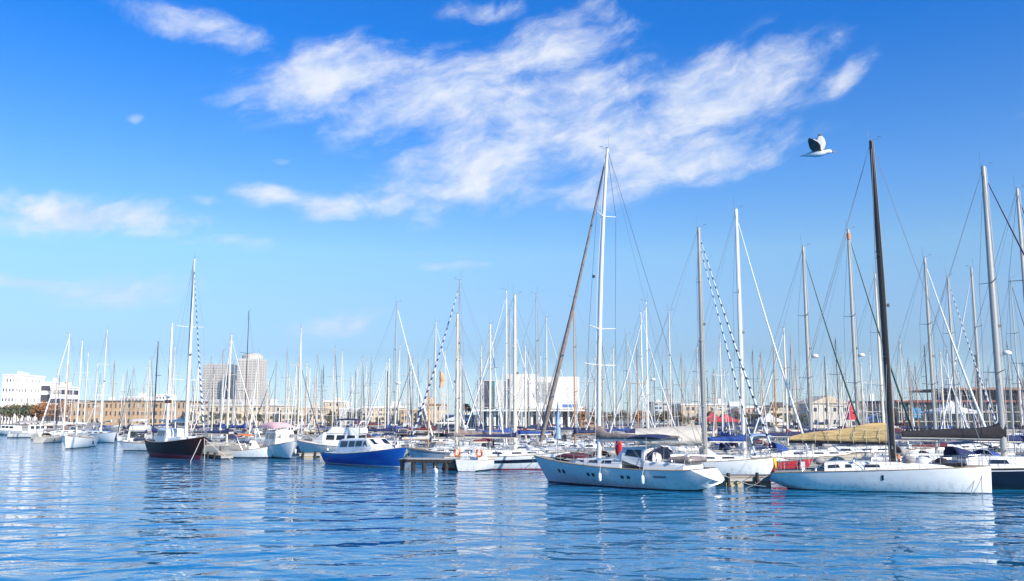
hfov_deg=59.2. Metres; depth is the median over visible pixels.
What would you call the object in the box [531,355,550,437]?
sailboat
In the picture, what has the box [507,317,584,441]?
sailboat
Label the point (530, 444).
sailboat
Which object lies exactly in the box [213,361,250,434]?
sailboat
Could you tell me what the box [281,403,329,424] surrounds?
apartment block
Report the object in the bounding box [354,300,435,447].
sailboat
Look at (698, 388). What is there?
sailboat
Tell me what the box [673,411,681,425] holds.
broadleaf tree
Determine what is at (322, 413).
sailboat
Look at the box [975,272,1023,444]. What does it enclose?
sailboat
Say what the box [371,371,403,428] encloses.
sailboat
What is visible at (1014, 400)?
sailboat
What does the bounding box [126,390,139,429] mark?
sailboat
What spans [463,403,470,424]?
palm tree
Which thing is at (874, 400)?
sailboat
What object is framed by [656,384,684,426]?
sailboat
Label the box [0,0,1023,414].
sky
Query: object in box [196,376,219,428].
sailboat
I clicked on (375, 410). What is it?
apartment block
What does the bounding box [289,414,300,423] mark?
broadleaf tree
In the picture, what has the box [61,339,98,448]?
sailboat
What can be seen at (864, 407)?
sailboat
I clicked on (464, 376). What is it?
sailboat
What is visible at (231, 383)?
tower
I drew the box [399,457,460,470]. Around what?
pontoon
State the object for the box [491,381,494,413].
window
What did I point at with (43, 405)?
autumn tree
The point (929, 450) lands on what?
sailboat
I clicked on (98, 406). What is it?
sailboat
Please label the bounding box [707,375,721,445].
sailboat
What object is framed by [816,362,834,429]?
sailboat
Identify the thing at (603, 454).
sailboat
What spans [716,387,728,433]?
sailboat
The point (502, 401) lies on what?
sailboat
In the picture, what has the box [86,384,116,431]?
sailboat
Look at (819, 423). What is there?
sailboat
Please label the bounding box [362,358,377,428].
sailboat
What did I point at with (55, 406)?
sailboat
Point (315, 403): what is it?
sailboat
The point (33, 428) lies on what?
motorboat
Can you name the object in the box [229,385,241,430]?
sailboat
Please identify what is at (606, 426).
sailboat
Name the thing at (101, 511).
water
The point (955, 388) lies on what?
sailboat
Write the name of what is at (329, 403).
apartment block
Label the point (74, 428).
sailboat
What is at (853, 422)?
apartment block
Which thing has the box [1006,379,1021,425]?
sailboat
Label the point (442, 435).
sailboat
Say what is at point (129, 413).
sailboat
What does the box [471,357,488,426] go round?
sailboat
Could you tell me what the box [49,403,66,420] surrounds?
autumn tree
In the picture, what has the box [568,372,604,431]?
sailboat
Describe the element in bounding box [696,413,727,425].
parasol tent
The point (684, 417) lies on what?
broadleaf tree
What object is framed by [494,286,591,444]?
sailboat
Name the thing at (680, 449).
sailboat
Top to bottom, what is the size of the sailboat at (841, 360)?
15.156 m
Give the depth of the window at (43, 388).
338.05 m
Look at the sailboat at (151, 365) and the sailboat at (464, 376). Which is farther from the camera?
the sailboat at (464, 376)
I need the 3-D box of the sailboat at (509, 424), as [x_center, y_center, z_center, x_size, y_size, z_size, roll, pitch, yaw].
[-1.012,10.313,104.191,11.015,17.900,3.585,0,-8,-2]
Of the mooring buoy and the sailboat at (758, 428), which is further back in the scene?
the sailboat at (758, 428)
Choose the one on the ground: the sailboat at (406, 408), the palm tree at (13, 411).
the palm tree at (13, 411)
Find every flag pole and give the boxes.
[438,369,444,443]
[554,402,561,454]
[845,400,855,419]
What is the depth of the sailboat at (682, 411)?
116.90 m
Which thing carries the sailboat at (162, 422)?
on the water
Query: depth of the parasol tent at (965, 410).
174.28 m
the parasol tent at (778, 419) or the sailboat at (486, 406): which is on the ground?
the parasol tent at (778, 419)
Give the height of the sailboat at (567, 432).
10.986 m
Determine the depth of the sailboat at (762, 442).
106.84 m
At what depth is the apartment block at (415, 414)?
277.35 m
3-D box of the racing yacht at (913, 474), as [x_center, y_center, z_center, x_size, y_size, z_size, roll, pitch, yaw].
[21.650,1.070,57.053,14.238,23.350,4.170,-3,-8,21]
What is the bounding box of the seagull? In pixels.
[800,133,833,156]
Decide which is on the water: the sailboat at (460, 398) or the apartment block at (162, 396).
the sailboat at (460, 398)
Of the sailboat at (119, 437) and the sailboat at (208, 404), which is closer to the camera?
the sailboat at (119, 437)
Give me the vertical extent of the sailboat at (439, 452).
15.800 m
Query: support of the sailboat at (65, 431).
on the water
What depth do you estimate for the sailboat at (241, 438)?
137.84 m
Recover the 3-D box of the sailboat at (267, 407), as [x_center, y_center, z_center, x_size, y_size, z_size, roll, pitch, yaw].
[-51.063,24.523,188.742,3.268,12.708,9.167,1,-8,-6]
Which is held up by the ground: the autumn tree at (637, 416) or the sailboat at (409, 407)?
the autumn tree at (637, 416)
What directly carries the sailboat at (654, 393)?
on the water
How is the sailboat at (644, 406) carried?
on the water
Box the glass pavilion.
[859,387,1023,430]
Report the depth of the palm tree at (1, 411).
281.89 m
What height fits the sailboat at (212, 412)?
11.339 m
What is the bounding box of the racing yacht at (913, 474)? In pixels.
[747,127,991,493]
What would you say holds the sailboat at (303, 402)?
on the water
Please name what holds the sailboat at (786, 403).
on the water
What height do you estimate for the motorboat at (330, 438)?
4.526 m
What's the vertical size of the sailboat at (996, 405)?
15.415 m
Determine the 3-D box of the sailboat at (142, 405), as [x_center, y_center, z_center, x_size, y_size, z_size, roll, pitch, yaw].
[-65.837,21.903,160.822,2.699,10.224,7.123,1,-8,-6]
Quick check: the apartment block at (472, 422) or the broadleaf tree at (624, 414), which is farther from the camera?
the apartment block at (472, 422)
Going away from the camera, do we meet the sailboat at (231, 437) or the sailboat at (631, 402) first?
the sailboat at (231, 437)
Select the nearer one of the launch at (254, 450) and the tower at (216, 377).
the launch at (254, 450)
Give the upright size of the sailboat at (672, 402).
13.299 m
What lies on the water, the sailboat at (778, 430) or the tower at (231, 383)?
the sailboat at (778, 430)
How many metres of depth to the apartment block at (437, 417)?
273.50 m
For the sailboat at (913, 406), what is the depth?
125.24 m
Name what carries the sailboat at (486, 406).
on the water
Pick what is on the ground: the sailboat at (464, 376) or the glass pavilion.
the glass pavilion
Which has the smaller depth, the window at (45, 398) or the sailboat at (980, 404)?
the sailboat at (980, 404)
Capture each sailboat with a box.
[31,365,86,439]
[33,370,62,442]
[38,333,97,436]
[44,377,62,430]
[46,377,65,428]
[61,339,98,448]
[61,385,76,429]
[61,386,75,429]
[73,352,92,430]
[75,332,116,442]
[85,363,100,430]
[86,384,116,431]
[89,374,105,428]
[98,361,118,431]
[112,375,126,438]
[115,369,131,440]
[117,365,141,434]
[117,388,133,431]
[119,337,190,450]
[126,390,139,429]
[131,358,155,439]
[137,365,151,428]
[137,386,147,424]
[139,356,156,438]
[147,380,178,431]
[154,369,174,434]
[161,345,179,427]
[162,367,177,427]
[177,367,195,430]
[181,357,230,440]
[188,351,210,438]
[188,365,203,434]
[189,333,262,452]
[189,380,202,430]
[189,387,198,430]
[191,378,238,439]
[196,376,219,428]
[197,349,240,436]
[197,375,239,430]
[204,366,218,430]
[212,316,265,441]
[212,374,225,429]
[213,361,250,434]
[214,340,237,442]
[217,378,251,431]
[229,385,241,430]
[238,374,253,432]
[245,349,265,443]
[246,382,261,431]
[250,361,303,435]
[257,377,272,436]
[261,373,306,437]
[261,378,273,428]
[261,384,274,436]
[273,358,319,440]
[276,348,293,430]
[276,372,289,428]
[279,363,324,429]
[285,327,311,452]
[286,359,303,437]
[288,376,324,437]
[289,378,301,436]
[299,385,309,433]
[302,370,314,429]
[305,354,325,440]
[305,377,319,435]
[305,384,331,434]
[309,373,321,428]
[312,366,327,434]
[316,363,328,427]
[320,347,343,432]
[323,365,339,431]
[330,351,349,426]
[337,365,376,427]
[341,358,383,435]
[342,372,354,426]
[346,379,353,425]
[347,375,357,426]
[348,371,360,427]
[351,353,371,436]
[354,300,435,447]
[357,363,374,436]
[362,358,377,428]
[363,358,410,440]
[366,358,410,438]
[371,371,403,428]
[372,383,383,436]
[379,381,415,435]
[382,371,396,427]
[385,359,448,446]
[388,342,409,435]
[391,375,427,432]
[392,321,468,446]
[395,344,417,439]
[395,359,453,457]
[400,381,408,431]
[403,369,417,426]
[406,279,523,457]
[408,353,424,436]
[410,311,512,462]
[420,377,427,427]
[424,382,437,431]
[429,356,479,436]
[430,352,453,439]
[433,387,445,438]
[435,367,482,443]
[437,373,450,434]
[442,293,570,469]
[452,372,467,433]
[453,322,507,471]
[459,289,567,451]
[460,303,550,445]
[463,371,471,429]
[469,345,491,443]
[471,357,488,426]
[474,381,499,427]
[480,377,488,429]
[491,346,553,441]
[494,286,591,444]
[494,364,508,440]
[500,349,562,440]
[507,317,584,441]
[517,354,570,437]
[517,378,527,438]
[517,381,523,426]
[530,296,626,451]
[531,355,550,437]
[537,365,551,420]
[548,377,560,423]
[554,389,578,436]
[567,338,635,458]
[567,357,624,439]
[567,361,609,438]
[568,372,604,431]
[571,383,581,426]
[578,359,594,435]
[586,334,654,443]
[586,347,649,442]
[586,358,614,456]
[603,383,612,428]
[604,300,702,452]
[604,309,674,445]
[605,364,651,428]
[615,384,625,428]
[622,221,777,474]
[623,376,636,428]
[625,346,649,445]
[630,309,711,446]
[630,375,662,428]
[639,377,650,427]
[646,377,655,426]
[649,367,662,426]
[655,366,672,426]
[655,378,683,426]
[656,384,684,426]
[668,198,812,471]
[668,385,680,425]
[670,377,678,425]
[673,358,691,425]
[680,371,693,425]
[684,379,714,428]
[686,349,712,452]
[690,340,712,434]
[693,366,739,446]
[707,327,778,454]
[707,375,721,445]
[707,379,728,436]
[708,333,738,449]
[716,366,736,430]
[716,368,731,435]
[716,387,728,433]
[717,367,735,435]
[727,365,740,435]
[734,373,746,432]
[735,235,870,467]
[739,350,764,433]
[746,352,775,441]
[747,348,806,445]
[747,356,772,446]
[749,325,836,448]
[756,378,788,432]
[757,380,771,432]
[765,375,808,439]
[770,365,814,432]
[782,363,795,429]
[783,219,921,454]
[783,337,805,439]
[786,360,808,444]
[800,356,848,429]
[812,365,847,428]
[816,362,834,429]
[823,373,847,428]
[827,338,851,445]
[828,270,934,452]
[830,361,841,426]
[834,377,864,428]
[835,353,853,428]
[836,375,846,428]
[842,361,896,443]
[842,363,868,441]
[855,254,993,460]
[860,388,870,421]
[861,378,875,424]
[863,351,880,445]
[865,378,880,423]
[873,377,881,422]
[892,365,908,430]
[892,380,898,428]
[893,336,914,435]
[893,366,932,441]
[895,345,954,432]
[895,357,923,446]
[897,270,999,453]
[907,348,977,452]
[908,379,919,429]
[909,366,927,443]
[930,175,1023,460]
[932,367,948,428]
[932,368,969,428]
[937,347,964,443]
[937,365,977,424]
[938,259,1023,450]
[939,372,979,427]
[941,377,959,427]
[960,384,976,427]
[966,357,996,427]
[967,360,987,427]
[968,368,994,427]
[971,341,1023,455]
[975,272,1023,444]
[983,365,1007,433]
[983,374,994,416]
[988,374,1019,428]
[1004,361,1021,427]
[1004,361,1023,435]
[1004,376,1018,427]
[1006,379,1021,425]
[1007,377,1023,434]
[1015,360,1023,424]
[1015,378,1023,455]
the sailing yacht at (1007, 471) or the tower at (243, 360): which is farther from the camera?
the tower at (243, 360)
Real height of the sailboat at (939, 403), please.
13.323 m
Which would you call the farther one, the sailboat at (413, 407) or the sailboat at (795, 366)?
the sailboat at (413, 407)
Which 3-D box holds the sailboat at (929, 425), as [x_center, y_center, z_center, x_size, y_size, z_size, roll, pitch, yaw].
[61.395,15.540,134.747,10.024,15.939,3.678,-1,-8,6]
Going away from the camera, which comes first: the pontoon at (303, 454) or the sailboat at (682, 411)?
the pontoon at (303, 454)
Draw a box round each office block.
[39,378,60,423]
[48,382,78,423]
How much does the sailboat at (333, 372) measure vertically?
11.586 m
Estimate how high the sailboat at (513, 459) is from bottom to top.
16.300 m
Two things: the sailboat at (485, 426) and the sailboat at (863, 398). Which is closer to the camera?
the sailboat at (863, 398)
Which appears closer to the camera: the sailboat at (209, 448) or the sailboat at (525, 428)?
the sailboat at (209, 448)
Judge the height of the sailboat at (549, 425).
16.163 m
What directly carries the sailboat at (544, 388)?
on the water
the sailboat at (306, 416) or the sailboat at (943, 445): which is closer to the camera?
the sailboat at (943, 445)
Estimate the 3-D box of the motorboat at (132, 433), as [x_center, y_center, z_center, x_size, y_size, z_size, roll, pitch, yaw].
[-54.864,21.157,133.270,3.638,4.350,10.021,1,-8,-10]
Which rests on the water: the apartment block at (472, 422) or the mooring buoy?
the mooring buoy
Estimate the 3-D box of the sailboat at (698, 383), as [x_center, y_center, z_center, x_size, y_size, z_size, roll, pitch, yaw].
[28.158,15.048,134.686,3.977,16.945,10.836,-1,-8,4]
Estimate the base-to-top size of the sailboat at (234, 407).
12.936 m
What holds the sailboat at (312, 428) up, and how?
on the water
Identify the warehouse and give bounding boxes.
[68,395,207,424]
[189,399,293,424]
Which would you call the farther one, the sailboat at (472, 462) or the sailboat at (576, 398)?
the sailboat at (576, 398)
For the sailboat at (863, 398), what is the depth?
125.08 m
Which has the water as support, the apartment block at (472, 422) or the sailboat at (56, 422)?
the sailboat at (56, 422)
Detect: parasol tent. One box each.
[448,413,470,420]
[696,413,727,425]
[712,414,738,428]
[755,414,782,426]
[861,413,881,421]
[922,401,976,429]
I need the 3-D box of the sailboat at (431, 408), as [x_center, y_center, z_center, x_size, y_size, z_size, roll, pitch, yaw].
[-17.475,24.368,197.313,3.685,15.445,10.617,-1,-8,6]
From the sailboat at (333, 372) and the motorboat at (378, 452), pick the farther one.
the sailboat at (333, 372)
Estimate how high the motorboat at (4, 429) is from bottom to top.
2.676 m
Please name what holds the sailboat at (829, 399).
on the water
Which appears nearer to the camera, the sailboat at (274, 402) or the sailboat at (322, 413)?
the sailboat at (274, 402)
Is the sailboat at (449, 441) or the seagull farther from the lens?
the sailboat at (449, 441)
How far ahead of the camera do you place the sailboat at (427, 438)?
97.94 m
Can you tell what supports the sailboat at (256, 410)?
on the water
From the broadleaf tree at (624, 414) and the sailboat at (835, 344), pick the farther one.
the broadleaf tree at (624, 414)
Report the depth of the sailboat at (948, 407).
170.38 m
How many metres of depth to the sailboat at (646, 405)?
151.88 m
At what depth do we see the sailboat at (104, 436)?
151.72 m
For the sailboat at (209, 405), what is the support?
on the water
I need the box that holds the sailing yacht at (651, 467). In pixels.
[511,135,765,490]
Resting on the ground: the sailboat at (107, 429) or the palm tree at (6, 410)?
the palm tree at (6, 410)
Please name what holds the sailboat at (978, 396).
on the water
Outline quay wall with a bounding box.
[22,426,771,431]
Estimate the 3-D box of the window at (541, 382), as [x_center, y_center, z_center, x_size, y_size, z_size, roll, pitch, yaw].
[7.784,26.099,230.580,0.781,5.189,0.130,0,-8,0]
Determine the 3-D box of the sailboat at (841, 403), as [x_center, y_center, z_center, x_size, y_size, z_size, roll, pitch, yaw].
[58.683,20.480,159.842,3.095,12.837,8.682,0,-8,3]
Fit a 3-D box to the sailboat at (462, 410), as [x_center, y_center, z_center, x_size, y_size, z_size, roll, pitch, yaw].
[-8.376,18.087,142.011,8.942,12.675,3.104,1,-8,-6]
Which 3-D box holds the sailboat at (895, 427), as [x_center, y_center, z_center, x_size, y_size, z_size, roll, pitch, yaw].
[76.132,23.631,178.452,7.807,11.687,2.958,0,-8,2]
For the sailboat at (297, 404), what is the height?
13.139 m
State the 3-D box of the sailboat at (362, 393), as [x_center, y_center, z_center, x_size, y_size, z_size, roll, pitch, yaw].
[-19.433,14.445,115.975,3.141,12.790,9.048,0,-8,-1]
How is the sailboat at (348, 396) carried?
on the water
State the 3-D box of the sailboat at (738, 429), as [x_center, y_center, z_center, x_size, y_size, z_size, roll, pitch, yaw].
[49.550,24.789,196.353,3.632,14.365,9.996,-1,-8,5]
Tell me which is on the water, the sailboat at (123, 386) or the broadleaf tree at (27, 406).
the sailboat at (123, 386)
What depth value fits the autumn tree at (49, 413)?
288.67 m
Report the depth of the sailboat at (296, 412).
161.38 m
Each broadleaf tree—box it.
[0,404,12,424]
[2,404,12,424]
[10,403,24,424]
[22,403,38,423]
[29,405,38,423]
[209,411,218,423]
[217,412,233,423]
[254,414,262,424]
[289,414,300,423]
[327,411,337,419]
[347,412,358,424]
[604,411,615,426]
[617,409,626,426]
[652,412,666,426]
[660,411,675,421]
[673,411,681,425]
[683,416,691,422]
[734,411,749,420]
[748,412,757,421]
[798,413,807,422]
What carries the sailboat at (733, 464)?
on the water
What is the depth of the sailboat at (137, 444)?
115.65 m
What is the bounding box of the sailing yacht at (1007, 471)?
[883,153,1023,488]
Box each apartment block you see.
[119,393,145,399]
[156,391,166,399]
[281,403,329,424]
[323,398,347,424]
[339,402,360,424]
[362,401,405,424]
[400,403,425,425]
[425,398,446,425]
[445,411,477,425]
[578,407,594,426]
[649,400,680,423]
[728,402,763,425]
[763,402,792,426]
[846,394,873,426]
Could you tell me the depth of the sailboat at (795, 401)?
187.91 m
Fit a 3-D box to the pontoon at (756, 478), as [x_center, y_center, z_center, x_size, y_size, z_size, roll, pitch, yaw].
[15.172,12.824,58.918,3.977,1.870,1.740,1,-8,-10]
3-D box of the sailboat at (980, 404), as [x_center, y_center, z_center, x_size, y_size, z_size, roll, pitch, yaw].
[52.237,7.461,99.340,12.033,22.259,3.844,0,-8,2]
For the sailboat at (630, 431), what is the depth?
104.87 m
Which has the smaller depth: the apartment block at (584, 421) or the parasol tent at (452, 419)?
the parasol tent at (452, 419)
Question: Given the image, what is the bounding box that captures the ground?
[1,417,823,428]
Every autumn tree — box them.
[30,400,51,421]
[32,404,42,423]
[39,402,56,421]
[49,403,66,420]
[52,400,70,418]
[577,407,586,427]
[632,410,641,427]
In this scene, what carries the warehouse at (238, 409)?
on the ground
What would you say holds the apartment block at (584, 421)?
on the ground
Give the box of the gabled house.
[794,395,848,427]
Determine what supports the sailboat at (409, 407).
on the water
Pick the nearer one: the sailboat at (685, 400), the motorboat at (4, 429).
the sailboat at (685, 400)
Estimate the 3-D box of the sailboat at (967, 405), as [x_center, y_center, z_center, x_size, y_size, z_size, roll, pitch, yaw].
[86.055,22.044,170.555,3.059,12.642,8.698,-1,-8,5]
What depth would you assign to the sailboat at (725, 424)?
169.88 m
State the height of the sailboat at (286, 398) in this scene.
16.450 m
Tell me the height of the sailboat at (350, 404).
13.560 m
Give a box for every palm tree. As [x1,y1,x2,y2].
[0,408,4,424]
[3,408,10,424]
[9,408,17,424]
[16,408,23,424]
[21,408,30,424]
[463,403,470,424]
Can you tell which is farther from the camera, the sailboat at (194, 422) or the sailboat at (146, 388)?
the sailboat at (194, 422)
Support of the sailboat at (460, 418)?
on the water
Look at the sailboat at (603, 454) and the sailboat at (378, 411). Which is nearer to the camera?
the sailboat at (603, 454)
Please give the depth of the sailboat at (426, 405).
222.88 m
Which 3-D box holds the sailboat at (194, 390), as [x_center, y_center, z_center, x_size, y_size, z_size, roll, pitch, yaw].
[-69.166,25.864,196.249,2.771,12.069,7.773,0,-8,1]
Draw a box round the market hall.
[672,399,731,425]
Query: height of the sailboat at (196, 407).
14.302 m
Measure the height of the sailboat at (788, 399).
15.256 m
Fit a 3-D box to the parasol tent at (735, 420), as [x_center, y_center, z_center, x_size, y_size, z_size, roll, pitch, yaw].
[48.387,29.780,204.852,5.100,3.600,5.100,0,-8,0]
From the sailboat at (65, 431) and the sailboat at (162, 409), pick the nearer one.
the sailboat at (65, 431)
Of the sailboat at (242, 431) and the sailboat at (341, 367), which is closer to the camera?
the sailboat at (341, 367)
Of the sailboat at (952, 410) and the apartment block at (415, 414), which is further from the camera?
the apartment block at (415, 414)
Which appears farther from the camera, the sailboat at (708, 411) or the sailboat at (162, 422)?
the sailboat at (162, 422)
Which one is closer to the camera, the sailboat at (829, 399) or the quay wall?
the sailboat at (829, 399)
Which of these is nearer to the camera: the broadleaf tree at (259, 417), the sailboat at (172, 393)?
the sailboat at (172, 393)
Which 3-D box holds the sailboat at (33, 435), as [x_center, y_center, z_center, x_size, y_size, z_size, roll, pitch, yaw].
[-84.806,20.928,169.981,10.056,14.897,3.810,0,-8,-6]
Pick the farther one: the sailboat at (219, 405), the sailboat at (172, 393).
the sailboat at (219, 405)
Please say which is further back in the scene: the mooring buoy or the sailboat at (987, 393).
the sailboat at (987, 393)
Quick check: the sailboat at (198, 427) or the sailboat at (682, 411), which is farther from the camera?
the sailboat at (198, 427)
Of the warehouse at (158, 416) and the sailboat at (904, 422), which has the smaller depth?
the sailboat at (904, 422)
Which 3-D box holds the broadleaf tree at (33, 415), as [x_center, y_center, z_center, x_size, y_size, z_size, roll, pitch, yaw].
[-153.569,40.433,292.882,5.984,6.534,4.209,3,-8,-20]
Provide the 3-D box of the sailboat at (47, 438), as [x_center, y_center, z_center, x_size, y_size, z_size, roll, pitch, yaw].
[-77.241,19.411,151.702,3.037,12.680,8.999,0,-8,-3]
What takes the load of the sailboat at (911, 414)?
on the water
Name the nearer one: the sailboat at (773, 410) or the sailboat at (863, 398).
the sailboat at (863, 398)
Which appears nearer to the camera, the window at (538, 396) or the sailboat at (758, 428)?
the sailboat at (758, 428)
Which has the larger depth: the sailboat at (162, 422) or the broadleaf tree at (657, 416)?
the broadleaf tree at (657, 416)
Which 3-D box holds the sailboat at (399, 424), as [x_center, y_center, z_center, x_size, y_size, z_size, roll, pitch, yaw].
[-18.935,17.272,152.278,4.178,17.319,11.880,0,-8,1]
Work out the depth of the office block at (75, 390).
337.08 m
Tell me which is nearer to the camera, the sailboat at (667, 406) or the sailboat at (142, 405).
the sailboat at (142, 405)
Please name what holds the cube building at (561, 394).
on the ground
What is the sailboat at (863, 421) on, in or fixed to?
on the water
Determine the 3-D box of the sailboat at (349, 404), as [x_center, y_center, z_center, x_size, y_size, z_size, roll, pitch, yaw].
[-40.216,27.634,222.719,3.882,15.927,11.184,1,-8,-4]
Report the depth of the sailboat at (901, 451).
74.25 m
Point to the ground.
(636, 423)
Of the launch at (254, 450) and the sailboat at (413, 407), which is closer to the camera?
the launch at (254, 450)
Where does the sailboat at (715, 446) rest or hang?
on the water
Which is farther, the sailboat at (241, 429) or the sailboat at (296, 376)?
the sailboat at (241, 429)
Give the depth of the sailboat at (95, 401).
202.05 m
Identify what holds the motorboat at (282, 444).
on the water
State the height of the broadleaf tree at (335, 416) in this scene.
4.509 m
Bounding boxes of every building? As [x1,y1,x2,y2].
[0,372,22,423]
[15,373,45,423]
[205,399,264,404]
[473,374,584,427]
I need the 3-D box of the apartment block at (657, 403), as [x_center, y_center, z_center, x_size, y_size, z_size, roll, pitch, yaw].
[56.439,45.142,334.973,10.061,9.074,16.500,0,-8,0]
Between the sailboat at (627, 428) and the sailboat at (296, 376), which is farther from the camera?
the sailboat at (296, 376)
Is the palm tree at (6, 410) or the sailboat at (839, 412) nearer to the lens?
the sailboat at (839, 412)
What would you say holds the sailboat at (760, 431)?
on the water
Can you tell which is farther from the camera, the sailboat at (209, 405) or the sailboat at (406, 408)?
the sailboat at (406, 408)
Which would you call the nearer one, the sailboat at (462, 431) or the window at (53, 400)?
the sailboat at (462, 431)
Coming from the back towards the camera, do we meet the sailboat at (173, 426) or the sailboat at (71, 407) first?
the sailboat at (173, 426)
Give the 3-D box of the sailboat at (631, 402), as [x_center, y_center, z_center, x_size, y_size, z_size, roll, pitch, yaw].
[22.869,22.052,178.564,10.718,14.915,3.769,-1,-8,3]
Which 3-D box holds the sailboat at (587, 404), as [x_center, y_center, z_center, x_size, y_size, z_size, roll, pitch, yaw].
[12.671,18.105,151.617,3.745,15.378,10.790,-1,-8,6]
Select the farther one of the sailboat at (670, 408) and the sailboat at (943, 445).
the sailboat at (670, 408)
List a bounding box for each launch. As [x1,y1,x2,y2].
[217,434,271,457]
[382,433,417,447]
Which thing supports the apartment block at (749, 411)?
on the ground
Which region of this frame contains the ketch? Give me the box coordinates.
[144,251,230,461]
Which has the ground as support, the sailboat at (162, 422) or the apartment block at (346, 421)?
the apartment block at (346, 421)
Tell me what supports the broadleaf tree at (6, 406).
on the ground
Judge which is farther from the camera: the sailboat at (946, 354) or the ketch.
the sailboat at (946, 354)
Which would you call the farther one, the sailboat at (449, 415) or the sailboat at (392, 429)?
the sailboat at (449, 415)
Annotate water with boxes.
[0,435,1023,580]
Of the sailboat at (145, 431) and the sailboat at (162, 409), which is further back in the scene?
the sailboat at (162, 409)
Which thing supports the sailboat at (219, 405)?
on the water
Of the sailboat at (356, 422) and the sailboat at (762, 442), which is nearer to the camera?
the sailboat at (762, 442)
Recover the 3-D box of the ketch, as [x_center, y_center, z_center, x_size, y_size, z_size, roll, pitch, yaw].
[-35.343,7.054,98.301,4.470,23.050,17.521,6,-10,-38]
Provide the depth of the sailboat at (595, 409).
134.18 m
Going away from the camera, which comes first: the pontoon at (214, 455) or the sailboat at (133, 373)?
the pontoon at (214, 455)
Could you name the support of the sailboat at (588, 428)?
on the water
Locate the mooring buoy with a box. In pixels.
[432,466,437,472]
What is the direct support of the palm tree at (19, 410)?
on the ground
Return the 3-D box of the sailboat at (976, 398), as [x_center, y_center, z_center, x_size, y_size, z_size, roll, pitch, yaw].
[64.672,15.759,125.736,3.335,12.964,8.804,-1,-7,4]
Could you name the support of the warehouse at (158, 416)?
on the ground
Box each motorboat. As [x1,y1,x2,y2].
[0,425,27,434]
[7,413,60,437]
[122,419,154,441]
[256,407,297,458]
[296,418,367,452]
[320,438,406,467]
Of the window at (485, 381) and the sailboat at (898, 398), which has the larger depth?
the window at (485, 381)
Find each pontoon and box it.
[201,452,233,458]
[296,451,328,457]
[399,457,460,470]
[717,473,770,486]
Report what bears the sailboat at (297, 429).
on the water
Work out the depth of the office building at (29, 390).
330.58 m
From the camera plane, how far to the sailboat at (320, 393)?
209.40 m
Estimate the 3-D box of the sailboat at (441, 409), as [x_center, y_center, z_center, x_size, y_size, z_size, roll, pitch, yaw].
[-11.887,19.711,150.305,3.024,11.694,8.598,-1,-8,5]
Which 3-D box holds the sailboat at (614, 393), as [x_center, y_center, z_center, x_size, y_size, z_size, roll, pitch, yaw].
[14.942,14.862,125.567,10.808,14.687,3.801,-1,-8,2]
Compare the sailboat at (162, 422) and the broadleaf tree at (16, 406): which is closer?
the sailboat at (162, 422)
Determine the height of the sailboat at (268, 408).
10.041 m
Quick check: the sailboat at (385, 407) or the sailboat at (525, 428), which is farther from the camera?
the sailboat at (385, 407)
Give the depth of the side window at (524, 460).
75.43 m
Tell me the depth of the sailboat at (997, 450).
88.52 m
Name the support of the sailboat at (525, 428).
on the water
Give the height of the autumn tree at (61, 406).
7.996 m
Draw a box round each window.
[40,395,49,401]
[41,386,49,390]
[50,399,59,402]
[485,381,488,412]
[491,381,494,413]
[494,459,536,462]
[537,382,539,402]
[541,382,542,401]
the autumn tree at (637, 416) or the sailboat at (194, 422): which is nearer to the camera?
the sailboat at (194, 422)
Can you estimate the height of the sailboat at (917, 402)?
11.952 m
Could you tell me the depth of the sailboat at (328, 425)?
152.31 m
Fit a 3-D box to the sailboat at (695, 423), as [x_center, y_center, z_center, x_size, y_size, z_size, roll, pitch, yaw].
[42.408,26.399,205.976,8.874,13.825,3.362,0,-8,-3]
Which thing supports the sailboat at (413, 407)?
on the water
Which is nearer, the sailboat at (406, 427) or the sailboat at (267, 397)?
the sailboat at (406, 427)
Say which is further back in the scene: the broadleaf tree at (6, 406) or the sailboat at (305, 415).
the broadleaf tree at (6, 406)
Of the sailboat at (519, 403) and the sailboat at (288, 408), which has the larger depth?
the sailboat at (519, 403)
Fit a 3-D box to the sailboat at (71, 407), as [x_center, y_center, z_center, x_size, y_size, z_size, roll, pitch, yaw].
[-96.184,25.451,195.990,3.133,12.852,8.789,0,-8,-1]
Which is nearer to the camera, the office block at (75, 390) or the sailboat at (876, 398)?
the sailboat at (876, 398)
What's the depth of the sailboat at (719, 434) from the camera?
141.98 m
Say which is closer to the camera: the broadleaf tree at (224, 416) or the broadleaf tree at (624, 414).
the broadleaf tree at (624, 414)
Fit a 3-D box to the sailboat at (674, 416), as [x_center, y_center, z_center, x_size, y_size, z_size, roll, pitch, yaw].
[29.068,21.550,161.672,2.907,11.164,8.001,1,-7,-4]
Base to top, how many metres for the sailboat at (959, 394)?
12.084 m
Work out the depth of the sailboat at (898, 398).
161.16 m
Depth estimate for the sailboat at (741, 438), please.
74.39 m
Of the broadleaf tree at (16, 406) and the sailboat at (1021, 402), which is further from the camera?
the broadleaf tree at (16, 406)
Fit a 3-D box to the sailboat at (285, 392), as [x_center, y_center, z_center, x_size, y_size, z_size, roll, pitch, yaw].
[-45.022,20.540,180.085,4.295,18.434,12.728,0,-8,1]
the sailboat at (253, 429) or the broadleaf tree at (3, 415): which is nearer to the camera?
the sailboat at (253, 429)
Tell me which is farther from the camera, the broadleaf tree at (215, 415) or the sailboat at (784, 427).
the broadleaf tree at (215, 415)
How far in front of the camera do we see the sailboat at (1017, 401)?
180.08 m
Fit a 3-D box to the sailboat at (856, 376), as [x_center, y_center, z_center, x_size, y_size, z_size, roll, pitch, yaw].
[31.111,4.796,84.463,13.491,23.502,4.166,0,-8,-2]
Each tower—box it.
[202,364,227,400]
[226,364,236,398]
[236,353,266,404]

